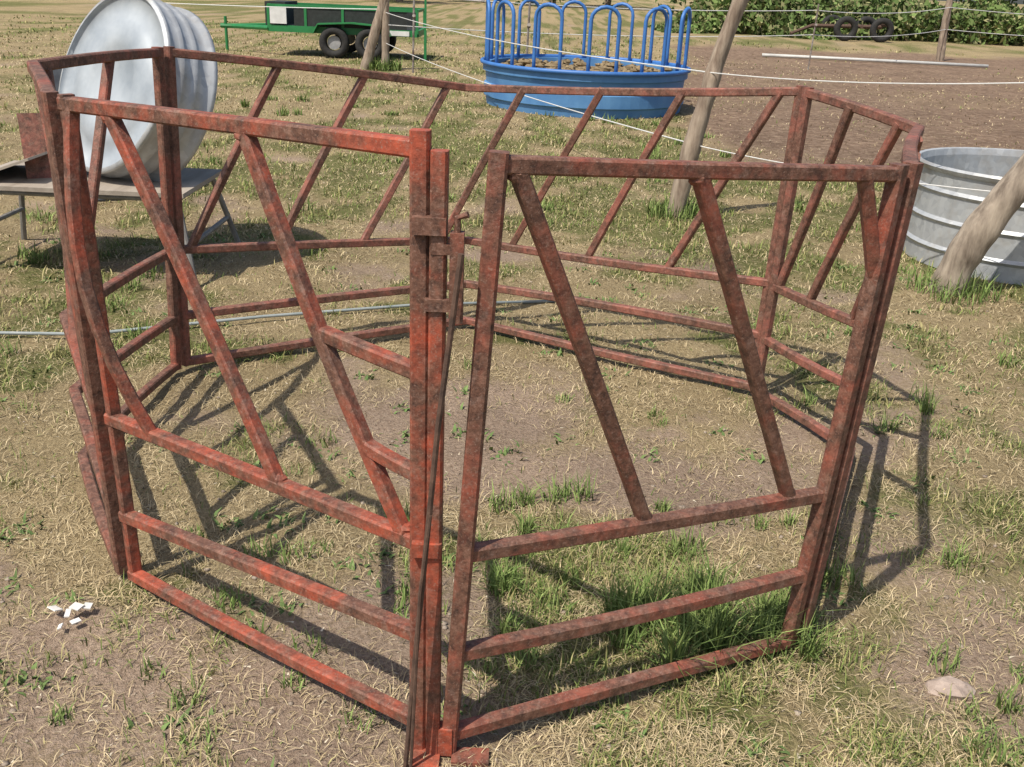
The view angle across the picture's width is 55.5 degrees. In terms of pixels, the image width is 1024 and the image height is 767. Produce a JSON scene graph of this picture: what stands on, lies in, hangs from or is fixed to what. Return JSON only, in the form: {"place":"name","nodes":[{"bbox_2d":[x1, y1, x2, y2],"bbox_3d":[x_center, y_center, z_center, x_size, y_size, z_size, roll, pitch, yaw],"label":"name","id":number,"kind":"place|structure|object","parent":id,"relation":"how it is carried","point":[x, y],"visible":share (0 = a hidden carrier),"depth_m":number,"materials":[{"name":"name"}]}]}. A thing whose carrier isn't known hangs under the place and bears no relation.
{"place":"outdoors","nodes":[
{"label":"outdoors","id":0,"kind":"place"},
{"bbox_2d":[0,0,1023,766],"bbox_3d":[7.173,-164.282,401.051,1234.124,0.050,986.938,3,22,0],"label":"ground","id":1,"kind":"structure","parent":0,"point":[388,426],"depth_m":3.71,"materials":[{"name":"brown soil"}]},
{"bbox_2d":[47,602,92,629],"bbox_3d":[-1.131,0.584,2.459,0.108,0.021,0.099,3,22,0],"label":"paper scrap","id":2,"kind":"object","parent":1,"relation":"on","point":[76,606],"visible":1,"depth_m":2.47,"materials":[{"name":"white paper"}]},
{"bbox_2d":[0,113,240,276],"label":"metal work stand","id":3,"kind":"object","parent":1,"relation":"on","point":[29,174],"visible":0.59,"depth_m":5.13,"materials":[{"name":"grey metal"}]},
{"bbox_2d":[58,0,217,181],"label":"round stock tank","id":4,"kind":"object","parent":3,"relation":"on","point":[107,25],"visible":0.62,"depth_m":5.02,"materials":[{"name":"grey metal"}]},
{"bbox_2d":[0,300,553,335],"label":"garden hose","id":5,"kind":"object","parent":1,"relation":"on","point":[261,316],"visible":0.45,"depth_m":4.67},
{"bbox_2d":[220,0,426,59],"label":"utility trailer","id":6,"kind":"object","parent":1,"relation":"on","point":[344,27],"visible":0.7,"depth_m":18.94,"materials":[{"name":"green paint"}]},
{"bbox_2d":[360,0,387,69],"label":"wooden fence post","id":7,"kind":"object","parent":1,"relation":"on","point":[373,37],"visible":0.82,"depth_m":16.85,"materials":[{"name":"brown wood"}]},
{"bbox_2d":[381,0,389,69],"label":"wooden fence post","id":8,"kind":"object","parent":1,"relation":"on","point":[385,32],"visible":0.72,"depth_m":16.85,"materials":[{"name":"brown wood"}]},
{"bbox_2d":[412,0,415,72],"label":"steel fence post","id":9,"kind":"object","parent":1,"relation":"on","point":[413,31],"visible":1,"depth_m":16.61,"materials":[{"name":"grey metal"}]},
{"bbox_2d":[26,46,924,766],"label":"hay ring feeder","id":10,"kind":"object","parent":1,"relation":"on","point":[104,378],"visible":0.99,"depth_m":2.13,"materials":[{"name":"red paint"}]},
{"bbox_2d":[0,160,1016,766],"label":"pebbles","id":11,"kind":"object","parent":1,"relation":"on","point":[444,624],"visible":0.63,"depth_m":2.67,"materials":[{"name":"grey stone"}]},
{"bbox_2d":[0,81,1022,766],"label":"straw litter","id":12,"kind":"object","parent":1,"relation":"on","point":[472,573],"visible":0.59,"depth_m":2.58,"materials":[{"name":"beige plant"}]},
{"bbox_2d":[0,231,1023,766],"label":"broadleaf weeds","id":13,"kind":"object","parent":1,"relation":"on","point":[350,567],"visible":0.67,"depth_m":2.99,"materials":[{"name":"green plant"}]},
{"bbox_2d":[526,2,530,53],"bbox_3d":[0.244,-5.263,15.006,0.064,1.351,0.076,3,22,0],"label":"steel fence post","id":14,"kind":"object","parent":1,"relation":"on","point":[528,24],"visible":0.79,"depth_m":14.90,"materials":[{"name":"white metal"}]},
{"bbox_2d":[480,0,691,118],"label":"blue round bale feeder","id":15,"kind":"object","parent":1,"relation":"on","point":[535,68],"visible":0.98,"depth_m":12.25,"materials":[{"name":"paint"}]},
{"bbox_2d":[667,0,748,217],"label":"wooden fence post","id":16,"kind":"object","parent":1,"relation":"on","point":[691,145],"visible":0.81,"depth_m":6.76,"materials":[{"name":"brown wood"}]},
{"bbox_2d":[168,0,1023,191],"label":"electric fence wire","id":17,"kind":"object","parent":16,"relation":"attached to","point":[676,67],"visible":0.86,"depth_m":13.66,"materials":[{"name":"white metal"}]},
{"bbox_2d":[396,0,1023,14],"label":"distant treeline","id":18,"kind":"object","parent":1,"relation":"on","point":[607,2],"visible":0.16,"depth_m":65.94,"materials":[{"name":"green plant"}]},
{"bbox_2d":[807,4,818,69],"bbox_3d":[6.548,-7.516,21.104,0.064,1.351,0.076,3,22,0],"label":"steel fence post","id":19,"kind":"object","parent":1,"relation":"on","point":[815,25],"visible":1,"depth_m":21.09,"materials":[{"name":"grey metal"}]},
{"bbox_2d":[648,0,1023,45],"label":"tall weeds","id":20,"kind":"object","parent":1,"relation":"on","point":[768,18],"visible":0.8,"depth_m":37.20,"materials":[{"name":"green plant"}]},
{"bbox_2d":[789,15,893,42],"bbox_3d":[12.034,-13.177,36.002,3.544,0.840,2.020,3,22,0],"label":"farm implement","id":21,"kind":"object","parent":1,"relation":"on","point":[873,27],"visible":0.84,"depth_m":35.18,"materials":[{"name":"rubber"}]},
{"bbox_2d":[762,53,988,67],"bbox_3d":[9.118,-8.149,24.536,5.535,0.080,0.152,5,23,6],"label":"white pipe","id":22,"kind":"object","parent":1,"relation":"on","point":[877,60],"visible":1,"depth_m":24.53,"materials":[{"name":"white plastic"}]},
{"bbox_2d":[936,0,952,60],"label":"wooden fence post","id":23,"kind":"object","parent":1,"relation":"on","point":[941,47],"visible":0.88,"depth_m":26.13,"materials":[{"name":"brown wood"}]},
{"bbox_2d":[925,676,975,700],"bbox_3d":[1.067,0.746,2.365,0.122,0.042,0.078,-6,24,-20],"label":"flat stone","id":24,"kind":"object","parent":1,"relation":"on","point":[957,687],"visible":0.89,"depth_m":2.35,"materials":[{"name":"beige stone"}]},
{"bbox_2d":[903,147,1023,284],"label":"oval stock tank","id":25,"kind":"object","parent":1,"relation":"on","point":[939,216],"visible":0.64,"depth_m":5.98,"materials":[{"name":"grey metal"}]},
{"bbox_2d":[928,153,1023,295],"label":"wooden fence post","id":26,"kind":"object","parent":1,"relation":"on","point":[977,235],"visible":0.77,"depth_m":5.37,"materials":[{"name":"brown wood"}]},
{"bbox_2d":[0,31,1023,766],"bbox_3d":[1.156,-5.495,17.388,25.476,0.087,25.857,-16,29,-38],"label":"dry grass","id":27,"kind":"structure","parent":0,"point":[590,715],"depth_m":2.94,"materials":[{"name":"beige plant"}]},
{"bbox_2d":[0,15,1023,766],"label":"green grass","id":28,"kind":"structure","parent":0,"point":[686,683],"depth_m":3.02,"materials":[{"name":"green plant"}]},
{"bbox_2d":[937,0,1023,3],"label":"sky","id":29,"kind":"structure","parent":0,"point":[1018,1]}
]}

